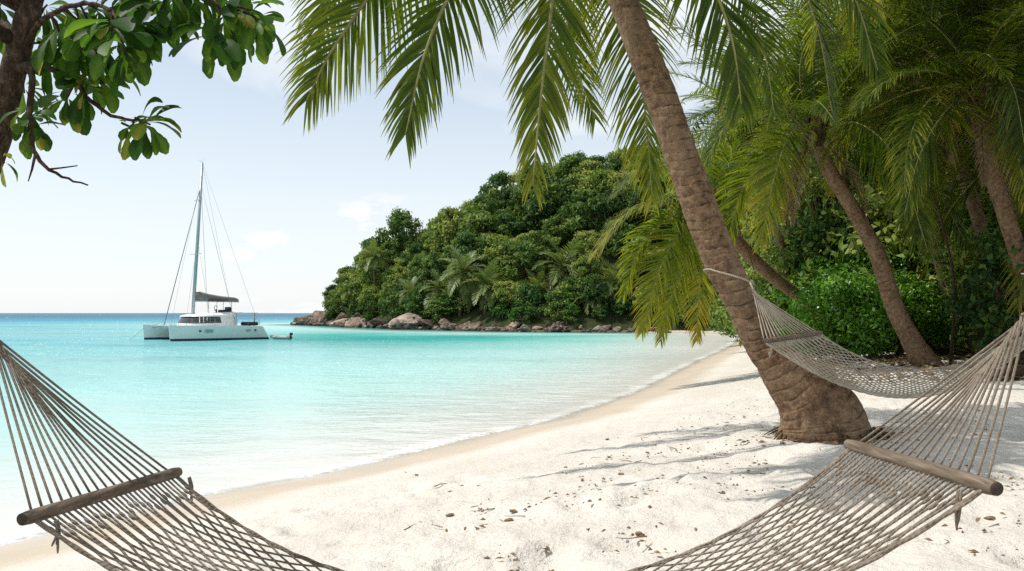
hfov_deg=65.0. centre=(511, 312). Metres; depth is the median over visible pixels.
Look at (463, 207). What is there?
tree
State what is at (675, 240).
tree
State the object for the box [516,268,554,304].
palm tree
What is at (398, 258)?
tree
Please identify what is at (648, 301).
shrub
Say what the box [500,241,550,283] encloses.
tree
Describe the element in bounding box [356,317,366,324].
rock
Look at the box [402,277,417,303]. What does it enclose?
shrub
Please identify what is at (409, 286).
palm tree
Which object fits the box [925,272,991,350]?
shrub
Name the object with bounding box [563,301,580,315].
shrub
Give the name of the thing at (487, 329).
rock
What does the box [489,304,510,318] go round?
shrub
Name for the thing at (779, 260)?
bush
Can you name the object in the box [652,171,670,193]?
tree
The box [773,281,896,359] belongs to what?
shrub
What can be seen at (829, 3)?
palm tree
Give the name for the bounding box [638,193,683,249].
tree
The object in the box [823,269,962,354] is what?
shrub
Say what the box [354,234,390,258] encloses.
tree
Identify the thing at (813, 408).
palm tree
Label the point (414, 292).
shrub
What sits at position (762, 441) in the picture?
plant crumbs
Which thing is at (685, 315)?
shrub
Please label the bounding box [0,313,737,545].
water
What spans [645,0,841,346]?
palm tree
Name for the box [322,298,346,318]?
tree
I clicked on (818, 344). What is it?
shrub
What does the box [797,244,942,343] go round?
shrub
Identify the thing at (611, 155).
tree
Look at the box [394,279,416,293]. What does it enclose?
tree
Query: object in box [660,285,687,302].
shrub
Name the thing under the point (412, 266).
tree
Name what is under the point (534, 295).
shrub
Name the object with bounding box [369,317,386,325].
rock
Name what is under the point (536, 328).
rock
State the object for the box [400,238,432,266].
tree
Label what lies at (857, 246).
bush
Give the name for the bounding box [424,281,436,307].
shrub
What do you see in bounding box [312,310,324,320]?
rock
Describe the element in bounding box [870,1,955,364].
palm tree
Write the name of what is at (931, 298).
shrub
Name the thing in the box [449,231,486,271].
tree
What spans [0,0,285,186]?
broadleaf tree
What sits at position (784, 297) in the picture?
shrub
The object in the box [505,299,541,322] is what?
shrub
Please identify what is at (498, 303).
shrub
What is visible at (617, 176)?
tree
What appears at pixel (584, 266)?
tree
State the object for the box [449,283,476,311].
shrub
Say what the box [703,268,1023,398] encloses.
hammock
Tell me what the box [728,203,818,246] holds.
palm tree
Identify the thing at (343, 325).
rock
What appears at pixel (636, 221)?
tree
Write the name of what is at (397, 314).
shrub
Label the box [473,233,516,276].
tree
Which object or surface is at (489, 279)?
palm tree
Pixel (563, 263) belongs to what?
palm tree
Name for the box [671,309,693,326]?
shrub
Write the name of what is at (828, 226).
bush
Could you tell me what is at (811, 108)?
palm tree
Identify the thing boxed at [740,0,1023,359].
palm tree
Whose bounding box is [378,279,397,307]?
tree
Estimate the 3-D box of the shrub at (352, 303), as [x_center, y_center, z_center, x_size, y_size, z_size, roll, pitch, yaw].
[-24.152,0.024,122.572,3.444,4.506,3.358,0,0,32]
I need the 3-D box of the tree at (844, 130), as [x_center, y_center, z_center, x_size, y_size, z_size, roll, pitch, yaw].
[17.844,-7.018,40.331,10.946,18.831,11.158,0,0,-16]
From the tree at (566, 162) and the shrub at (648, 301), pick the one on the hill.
the tree at (566, 162)
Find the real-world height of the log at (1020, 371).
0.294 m
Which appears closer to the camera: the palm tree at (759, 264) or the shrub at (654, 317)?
the palm tree at (759, 264)
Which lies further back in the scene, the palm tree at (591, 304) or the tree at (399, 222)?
the tree at (399, 222)
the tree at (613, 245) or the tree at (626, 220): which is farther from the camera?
the tree at (626, 220)
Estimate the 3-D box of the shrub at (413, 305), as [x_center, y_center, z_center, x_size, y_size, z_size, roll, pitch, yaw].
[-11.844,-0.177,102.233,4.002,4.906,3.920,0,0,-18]
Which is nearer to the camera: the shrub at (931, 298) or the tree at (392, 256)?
the shrub at (931, 298)
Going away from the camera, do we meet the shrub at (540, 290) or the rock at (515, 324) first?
the rock at (515, 324)
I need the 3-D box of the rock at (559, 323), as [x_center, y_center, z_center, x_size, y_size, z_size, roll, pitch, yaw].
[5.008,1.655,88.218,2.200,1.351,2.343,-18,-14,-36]
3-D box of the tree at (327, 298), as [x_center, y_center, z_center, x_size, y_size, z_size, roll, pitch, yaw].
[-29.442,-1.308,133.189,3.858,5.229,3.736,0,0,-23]
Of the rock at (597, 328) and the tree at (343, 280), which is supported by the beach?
the rock at (597, 328)
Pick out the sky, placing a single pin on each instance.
(295, 210)
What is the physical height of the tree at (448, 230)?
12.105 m
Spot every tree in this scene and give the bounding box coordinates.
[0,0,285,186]
[275,0,897,444]
[321,289,339,306]
[322,284,337,297]
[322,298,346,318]
[332,265,353,285]
[336,268,359,288]
[336,274,360,313]
[337,276,348,303]
[338,272,372,311]
[341,297,354,312]
[350,269,391,297]
[352,243,386,282]
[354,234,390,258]
[354,237,391,310]
[355,299,367,311]
[356,284,382,310]
[375,206,423,254]
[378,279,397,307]
[380,249,402,274]
[381,265,394,282]
[385,266,411,299]
[391,258,412,275]
[393,248,410,264]
[393,273,425,313]
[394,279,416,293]
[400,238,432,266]
[407,250,435,283]
[415,252,448,282]
[416,231,427,238]
[417,233,434,244]
[420,268,455,313]
[421,216,444,232]
[423,232,441,254]
[427,206,465,254]
[436,244,459,273]
[437,245,488,316]
[442,263,471,292]
[449,198,472,222]
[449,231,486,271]
[456,194,501,236]
[456,208,511,267]
[459,258,509,313]
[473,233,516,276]
[478,170,513,210]
[481,199,503,215]
[484,239,524,279]
[490,280,521,304]
[492,208,528,239]
[497,186,521,213]
[498,206,517,229]
[500,172,520,192]
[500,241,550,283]
[510,164,543,230]
[511,233,537,248]
[512,182,541,230]
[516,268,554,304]
[518,230,560,266]
[521,175,583,244]
[526,184,561,245]
[532,235,590,292]
[538,162,553,180]
[539,214,573,254]
[550,154,587,182]
[555,150,587,178]
[557,187,611,233]
[559,207,589,238]
[561,173,600,207]
[569,252,606,282]
[572,229,603,259]
[572,277,611,315]
[577,159,604,183]
[579,273,610,317]
[584,168,623,204]
[586,155,608,170]
[587,253,640,305]
[588,85,883,349]
[588,188,629,237]
[593,165,610,194]
[593,219,643,270]
[605,144,627,165]
[605,158,623,171]
[607,170,638,206]
[617,236,663,283]
[620,163,640,186]
[624,198,643,227]
[625,145,647,170]
[625,182,663,239]
[629,169,656,188]
[632,286,663,314]
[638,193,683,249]
[640,254,695,292]
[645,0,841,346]
[645,151,667,178]
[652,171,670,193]
[664,225,694,258]
[665,173,681,209]
[675,0,979,366]
[677,249,711,292]
[682,95,825,271]
[712,0,877,186]
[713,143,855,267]
[721,54,896,258]
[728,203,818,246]
[736,215,752,267]
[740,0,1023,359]
[769,0,1023,364]
[779,2,873,192]
[796,0,989,73]
[805,0,1023,305]
[820,0,838,12]
[821,9,1023,200]
[822,6,1023,195]
[825,0,989,355]
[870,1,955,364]
[884,1,1022,352]
[886,16,1019,194]
[914,1,1023,318]
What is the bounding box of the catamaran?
[130,158,268,340]
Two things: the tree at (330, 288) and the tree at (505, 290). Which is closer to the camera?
the tree at (505, 290)
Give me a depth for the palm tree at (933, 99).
20.91 m
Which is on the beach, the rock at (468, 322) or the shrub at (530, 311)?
the rock at (468, 322)
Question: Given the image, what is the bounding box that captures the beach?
[0,329,1023,570]
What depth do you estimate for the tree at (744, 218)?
49.06 m
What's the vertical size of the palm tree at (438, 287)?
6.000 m
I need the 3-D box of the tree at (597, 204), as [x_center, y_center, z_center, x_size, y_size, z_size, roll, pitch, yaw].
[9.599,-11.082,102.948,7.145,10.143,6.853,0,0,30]
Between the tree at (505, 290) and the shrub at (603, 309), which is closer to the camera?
the shrub at (603, 309)
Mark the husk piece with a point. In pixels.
(990, 518)
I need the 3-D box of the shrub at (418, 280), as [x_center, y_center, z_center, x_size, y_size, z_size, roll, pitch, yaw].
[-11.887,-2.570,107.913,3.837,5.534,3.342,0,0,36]
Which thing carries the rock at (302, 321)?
on the beach
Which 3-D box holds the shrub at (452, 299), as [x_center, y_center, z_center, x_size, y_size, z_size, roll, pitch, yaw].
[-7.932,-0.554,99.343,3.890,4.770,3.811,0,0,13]
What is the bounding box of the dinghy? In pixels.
[270,333,292,338]
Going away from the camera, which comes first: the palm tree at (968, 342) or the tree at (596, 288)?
the palm tree at (968, 342)
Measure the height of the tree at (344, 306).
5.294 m
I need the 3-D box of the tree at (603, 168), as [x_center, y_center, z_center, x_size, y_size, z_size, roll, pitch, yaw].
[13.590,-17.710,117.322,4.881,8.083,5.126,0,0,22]
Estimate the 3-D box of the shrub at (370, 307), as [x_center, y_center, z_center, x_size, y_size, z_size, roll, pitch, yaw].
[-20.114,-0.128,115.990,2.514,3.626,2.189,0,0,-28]
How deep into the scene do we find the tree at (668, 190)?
105.30 m
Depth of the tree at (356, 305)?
120.87 m
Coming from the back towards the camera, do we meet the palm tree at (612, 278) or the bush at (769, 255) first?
the palm tree at (612, 278)
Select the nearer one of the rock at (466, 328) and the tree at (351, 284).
the rock at (466, 328)
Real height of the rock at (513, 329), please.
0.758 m
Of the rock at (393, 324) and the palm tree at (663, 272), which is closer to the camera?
the palm tree at (663, 272)
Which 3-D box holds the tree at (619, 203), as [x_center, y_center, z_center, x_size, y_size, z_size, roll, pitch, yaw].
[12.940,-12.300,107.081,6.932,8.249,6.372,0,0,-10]
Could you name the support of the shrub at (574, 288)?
on the hill
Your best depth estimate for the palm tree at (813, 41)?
16.45 m
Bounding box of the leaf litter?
[817,349,1023,383]
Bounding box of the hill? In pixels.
[324,210,751,330]
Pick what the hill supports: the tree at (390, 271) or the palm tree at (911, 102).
the tree at (390, 271)
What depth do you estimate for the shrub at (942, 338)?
24.81 m
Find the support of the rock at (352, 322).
on the beach
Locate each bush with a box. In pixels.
[688,283,719,316]
[708,264,761,346]
[708,275,752,337]
[708,300,737,337]
[721,272,795,334]
[749,238,870,354]
[751,238,818,288]
[753,201,926,292]
[781,208,931,280]
[812,179,989,280]
[877,184,1005,343]
[913,181,1023,296]
[926,199,1011,326]
[927,224,1012,351]
[941,222,1023,365]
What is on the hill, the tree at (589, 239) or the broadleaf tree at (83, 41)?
the tree at (589, 239)
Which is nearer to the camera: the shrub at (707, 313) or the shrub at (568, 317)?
the shrub at (707, 313)
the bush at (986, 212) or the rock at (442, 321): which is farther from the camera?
the rock at (442, 321)
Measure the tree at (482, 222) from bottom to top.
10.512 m
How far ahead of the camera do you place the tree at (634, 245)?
93.47 m
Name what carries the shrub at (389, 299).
on the hill
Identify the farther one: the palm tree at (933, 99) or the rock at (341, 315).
the rock at (341, 315)
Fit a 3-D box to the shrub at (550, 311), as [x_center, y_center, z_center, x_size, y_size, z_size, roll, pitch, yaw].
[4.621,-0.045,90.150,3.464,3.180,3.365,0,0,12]
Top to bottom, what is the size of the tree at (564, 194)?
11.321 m
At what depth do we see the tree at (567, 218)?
108.93 m
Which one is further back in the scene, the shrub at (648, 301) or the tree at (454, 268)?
the tree at (454, 268)
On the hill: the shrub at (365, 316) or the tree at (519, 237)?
the tree at (519, 237)
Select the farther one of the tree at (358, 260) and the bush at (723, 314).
the tree at (358, 260)
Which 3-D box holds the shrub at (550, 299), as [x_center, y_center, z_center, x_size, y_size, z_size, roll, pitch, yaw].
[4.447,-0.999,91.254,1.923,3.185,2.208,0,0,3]
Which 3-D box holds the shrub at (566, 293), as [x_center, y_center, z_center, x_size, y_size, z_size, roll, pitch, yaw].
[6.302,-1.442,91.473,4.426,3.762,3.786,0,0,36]
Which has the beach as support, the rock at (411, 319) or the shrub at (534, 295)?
the rock at (411, 319)
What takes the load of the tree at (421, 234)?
on the hill
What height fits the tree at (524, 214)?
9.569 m
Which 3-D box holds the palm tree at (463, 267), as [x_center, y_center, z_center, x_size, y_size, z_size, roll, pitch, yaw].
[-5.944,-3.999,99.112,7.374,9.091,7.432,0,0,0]
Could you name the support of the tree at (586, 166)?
on the hill
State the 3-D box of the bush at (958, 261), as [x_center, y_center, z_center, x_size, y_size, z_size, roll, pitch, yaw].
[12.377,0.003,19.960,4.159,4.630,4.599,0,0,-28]
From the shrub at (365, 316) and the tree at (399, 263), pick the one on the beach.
the shrub at (365, 316)
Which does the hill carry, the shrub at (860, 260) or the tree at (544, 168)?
the tree at (544, 168)
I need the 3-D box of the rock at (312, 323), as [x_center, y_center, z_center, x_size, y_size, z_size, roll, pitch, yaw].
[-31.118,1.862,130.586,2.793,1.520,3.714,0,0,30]
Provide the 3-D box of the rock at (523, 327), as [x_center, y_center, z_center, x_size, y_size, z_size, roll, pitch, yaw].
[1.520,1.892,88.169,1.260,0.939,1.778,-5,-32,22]
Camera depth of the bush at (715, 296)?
83.37 m
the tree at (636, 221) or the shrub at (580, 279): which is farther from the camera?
the tree at (636, 221)
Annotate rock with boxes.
[299,317,306,324]
[307,320,318,325]
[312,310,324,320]
[319,315,333,324]
[331,318,347,326]
[334,312,346,320]
[341,316,362,326]
[345,318,365,327]
[350,313,362,317]
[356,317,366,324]
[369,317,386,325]
[388,318,404,329]
[396,313,421,325]
[403,323,411,329]
[417,319,433,329]
[438,318,448,324]
[440,322,457,330]
[454,321,470,330]
[462,325,469,330]
[468,321,482,330]
[481,327,494,330]
[493,327,501,331]
[508,321,520,328]
[510,327,517,331]
[520,324,530,331]
[532,326,541,329]
[548,325,563,331]
[551,321,566,325]
[591,326,604,331]
[603,325,611,329]
[612,326,620,331]
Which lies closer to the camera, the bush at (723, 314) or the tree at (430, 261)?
the bush at (723, 314)
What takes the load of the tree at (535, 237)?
on the hill
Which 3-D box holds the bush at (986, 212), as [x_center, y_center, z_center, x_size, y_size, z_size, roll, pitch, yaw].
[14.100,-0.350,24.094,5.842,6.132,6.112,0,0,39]
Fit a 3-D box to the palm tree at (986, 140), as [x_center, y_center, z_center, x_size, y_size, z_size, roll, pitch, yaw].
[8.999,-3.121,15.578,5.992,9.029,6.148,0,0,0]
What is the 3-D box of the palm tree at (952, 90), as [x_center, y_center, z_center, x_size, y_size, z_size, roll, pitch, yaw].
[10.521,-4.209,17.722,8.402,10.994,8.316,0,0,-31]
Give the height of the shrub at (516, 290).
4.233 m
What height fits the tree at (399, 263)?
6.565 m
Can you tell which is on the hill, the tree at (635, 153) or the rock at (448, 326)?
the tree at (635, 153)
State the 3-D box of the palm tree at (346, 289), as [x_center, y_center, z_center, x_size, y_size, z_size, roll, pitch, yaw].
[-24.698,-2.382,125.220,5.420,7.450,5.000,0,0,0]
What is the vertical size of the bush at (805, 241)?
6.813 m
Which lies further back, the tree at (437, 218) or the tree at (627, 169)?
the tree at (437, 218)
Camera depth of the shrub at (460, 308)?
98.60 m
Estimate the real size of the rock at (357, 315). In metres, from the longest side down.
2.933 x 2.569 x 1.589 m
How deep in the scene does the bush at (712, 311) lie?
57.94 m
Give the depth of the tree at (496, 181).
125.22 m
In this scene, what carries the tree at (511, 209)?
on the hill
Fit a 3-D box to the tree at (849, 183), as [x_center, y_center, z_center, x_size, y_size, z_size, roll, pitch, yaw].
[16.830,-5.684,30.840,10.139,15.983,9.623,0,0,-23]
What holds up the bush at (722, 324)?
on the beach
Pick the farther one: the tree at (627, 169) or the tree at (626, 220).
the tree at (627, 169)
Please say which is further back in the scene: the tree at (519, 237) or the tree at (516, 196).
the tree at (516, 196)
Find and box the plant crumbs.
[384,385,1023,570]
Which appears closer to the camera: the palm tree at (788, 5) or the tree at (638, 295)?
the palm tree at (788, 5)
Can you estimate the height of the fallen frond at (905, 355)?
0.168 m
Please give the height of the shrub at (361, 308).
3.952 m
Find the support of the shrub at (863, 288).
on the beach
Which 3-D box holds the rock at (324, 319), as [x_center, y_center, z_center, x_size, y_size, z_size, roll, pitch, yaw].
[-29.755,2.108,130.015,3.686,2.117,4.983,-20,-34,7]
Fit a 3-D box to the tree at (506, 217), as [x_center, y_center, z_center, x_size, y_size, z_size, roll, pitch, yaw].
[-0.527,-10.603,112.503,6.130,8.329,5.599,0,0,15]
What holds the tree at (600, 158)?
on the hill
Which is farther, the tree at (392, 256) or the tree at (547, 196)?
the tree at (392, 256)
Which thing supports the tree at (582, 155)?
on the hill
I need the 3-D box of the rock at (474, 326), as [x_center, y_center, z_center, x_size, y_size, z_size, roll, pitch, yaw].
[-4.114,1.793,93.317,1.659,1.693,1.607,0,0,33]
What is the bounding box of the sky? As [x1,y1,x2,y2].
[0,0,854,312]
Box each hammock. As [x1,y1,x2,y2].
[0,312,1023,570]
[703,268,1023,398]
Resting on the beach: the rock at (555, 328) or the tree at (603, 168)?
the rock at (555, 328)
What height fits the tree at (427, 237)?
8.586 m
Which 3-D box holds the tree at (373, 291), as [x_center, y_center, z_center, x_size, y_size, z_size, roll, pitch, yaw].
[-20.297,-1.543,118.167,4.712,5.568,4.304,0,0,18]
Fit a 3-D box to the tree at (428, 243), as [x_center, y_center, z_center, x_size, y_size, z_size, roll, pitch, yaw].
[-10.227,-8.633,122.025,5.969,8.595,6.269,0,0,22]
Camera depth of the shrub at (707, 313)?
82.89 m
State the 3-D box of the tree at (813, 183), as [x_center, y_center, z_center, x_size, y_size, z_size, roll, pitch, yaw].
[12.867,-4.145,33.137,8.671,12.870,9.184,0,0,23]
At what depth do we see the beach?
6.06 m
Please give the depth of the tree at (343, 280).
127.99 m
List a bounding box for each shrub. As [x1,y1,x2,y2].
[328,289,341,300]
[345,298,362,316]
[356,303,369,315]
[357,292,371,312]
[361,309,375,320]
[364,300,378,318]
[375,290,400,319]
[392,306,406,317]
[397,293,407,306]
[401,286,431,316]
[401,293,428,318]
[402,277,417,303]
[407,274,429,298]
[423,294,452,320]
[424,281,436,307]
[433,291,462,317]
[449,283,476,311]
[454,295,468,313]
[481,296,512,316]
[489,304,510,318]
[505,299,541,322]
[510,282,528,306]
[512,282,547,306]
[523,305,541,323]
[535,285,544,300]
[538,299,565,320]
[544,291,557,309]
[545,280,573,309]
[548,285,583,309]
[558,285,582,303]
[561,302,582,323]
[563,276,575,291]
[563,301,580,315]
[568,277,595,293]
[574,276,584,299]
[590,303,608,319]
[606,284,635,309]
[611,297,633,319]
[621,293,637,310]
[638,287,660,316]
[647,313,660,325]
[654,297,689,315]
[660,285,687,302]
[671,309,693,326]
[674,308,699,323]
[682,291,702,315]
[694,295,715,323]
[767,255,878,353]
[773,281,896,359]
[793,269,939,359]
[793,324,837,354]
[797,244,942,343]
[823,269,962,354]
[874,278,962,354]
[925,265,949,348]
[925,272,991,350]
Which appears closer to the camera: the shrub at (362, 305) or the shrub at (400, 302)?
the shrub at (400, 302)
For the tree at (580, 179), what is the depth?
114.25 m
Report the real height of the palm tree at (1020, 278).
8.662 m
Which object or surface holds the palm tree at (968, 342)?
on the beach
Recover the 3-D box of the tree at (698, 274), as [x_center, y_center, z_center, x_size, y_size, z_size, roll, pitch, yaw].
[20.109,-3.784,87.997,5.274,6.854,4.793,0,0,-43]
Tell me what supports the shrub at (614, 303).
on the hill
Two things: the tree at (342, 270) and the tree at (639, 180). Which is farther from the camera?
the tree at (342, 270)
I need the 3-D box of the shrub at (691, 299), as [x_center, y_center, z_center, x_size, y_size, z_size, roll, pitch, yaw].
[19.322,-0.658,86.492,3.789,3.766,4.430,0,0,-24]
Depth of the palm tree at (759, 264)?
20.17 m
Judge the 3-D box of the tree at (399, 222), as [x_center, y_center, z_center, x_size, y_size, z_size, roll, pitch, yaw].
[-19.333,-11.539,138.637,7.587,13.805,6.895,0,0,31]
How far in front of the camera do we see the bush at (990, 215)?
21.46 m
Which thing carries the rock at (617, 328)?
on the beach
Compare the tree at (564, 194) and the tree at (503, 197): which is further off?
the tree at (503, 197)
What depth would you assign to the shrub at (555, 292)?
90.34 m
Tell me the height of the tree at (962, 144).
12.805 m
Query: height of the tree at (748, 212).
13.898 m
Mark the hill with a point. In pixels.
(476, 314)
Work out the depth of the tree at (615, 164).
123.44 m
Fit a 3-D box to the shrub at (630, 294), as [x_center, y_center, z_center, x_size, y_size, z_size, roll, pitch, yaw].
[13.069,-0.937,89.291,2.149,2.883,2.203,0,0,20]
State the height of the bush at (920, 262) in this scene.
6.813 m
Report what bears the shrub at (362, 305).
on the hill
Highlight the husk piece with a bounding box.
[983,516,995,520]
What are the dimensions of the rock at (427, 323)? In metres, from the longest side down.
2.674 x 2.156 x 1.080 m
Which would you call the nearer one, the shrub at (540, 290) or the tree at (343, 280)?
the shrub at (540, 290)
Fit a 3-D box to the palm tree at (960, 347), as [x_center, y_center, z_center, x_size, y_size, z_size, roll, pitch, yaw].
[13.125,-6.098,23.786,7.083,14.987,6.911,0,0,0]
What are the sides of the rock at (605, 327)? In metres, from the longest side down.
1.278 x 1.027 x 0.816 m
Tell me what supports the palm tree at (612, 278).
on the hill
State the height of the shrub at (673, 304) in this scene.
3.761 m
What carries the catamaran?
on the water
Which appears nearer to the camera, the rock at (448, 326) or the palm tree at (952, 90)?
the palm tree at (952, 90)
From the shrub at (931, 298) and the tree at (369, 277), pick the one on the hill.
the tree at (369, 277)
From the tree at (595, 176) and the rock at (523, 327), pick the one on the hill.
the tree at (595, 176)
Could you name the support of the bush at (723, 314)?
on the beach
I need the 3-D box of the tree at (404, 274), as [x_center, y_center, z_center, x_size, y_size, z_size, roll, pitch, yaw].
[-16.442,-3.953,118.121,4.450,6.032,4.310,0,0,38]
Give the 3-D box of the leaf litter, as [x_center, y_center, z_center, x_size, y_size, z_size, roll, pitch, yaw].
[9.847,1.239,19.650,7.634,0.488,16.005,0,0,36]
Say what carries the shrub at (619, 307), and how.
on the hill
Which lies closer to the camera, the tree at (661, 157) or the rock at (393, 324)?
the rock at (393, 324)
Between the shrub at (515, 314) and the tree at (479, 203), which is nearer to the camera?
the shrub at (515, 314)
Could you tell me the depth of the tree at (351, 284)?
122.70 m
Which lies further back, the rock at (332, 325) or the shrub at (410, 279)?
the rock at (332, 325)
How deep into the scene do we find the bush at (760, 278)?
29.94 m
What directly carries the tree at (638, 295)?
on the hill
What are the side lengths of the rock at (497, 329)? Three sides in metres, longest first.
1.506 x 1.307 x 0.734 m
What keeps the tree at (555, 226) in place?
on the hill
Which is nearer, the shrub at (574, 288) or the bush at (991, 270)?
the bush at (991, 270)
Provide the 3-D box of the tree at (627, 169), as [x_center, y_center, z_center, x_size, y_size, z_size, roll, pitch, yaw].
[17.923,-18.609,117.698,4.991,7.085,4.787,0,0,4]
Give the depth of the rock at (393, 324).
99.15 m
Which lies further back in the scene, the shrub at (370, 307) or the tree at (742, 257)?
the shrub at (370, 307)
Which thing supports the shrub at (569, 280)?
on the hill
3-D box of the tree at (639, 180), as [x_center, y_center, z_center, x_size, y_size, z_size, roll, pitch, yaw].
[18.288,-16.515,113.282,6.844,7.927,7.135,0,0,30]
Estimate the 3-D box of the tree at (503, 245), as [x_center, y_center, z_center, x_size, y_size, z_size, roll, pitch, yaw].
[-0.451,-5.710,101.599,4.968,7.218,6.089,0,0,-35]
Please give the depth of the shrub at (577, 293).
90.49 m
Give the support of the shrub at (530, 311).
on the hill
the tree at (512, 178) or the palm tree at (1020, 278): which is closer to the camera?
the palm tree at (1020, 278)
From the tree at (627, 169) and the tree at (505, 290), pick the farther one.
the tree at (627, 169)
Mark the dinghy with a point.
(281, 336)
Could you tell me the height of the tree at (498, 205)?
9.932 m
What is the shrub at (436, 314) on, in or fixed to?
on the hill
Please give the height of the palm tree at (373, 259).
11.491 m
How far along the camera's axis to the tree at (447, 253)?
111.58 m
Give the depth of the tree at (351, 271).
135.35 m
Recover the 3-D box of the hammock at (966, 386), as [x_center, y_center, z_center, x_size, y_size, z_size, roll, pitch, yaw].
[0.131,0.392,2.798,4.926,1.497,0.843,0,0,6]
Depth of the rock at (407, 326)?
99.02 m

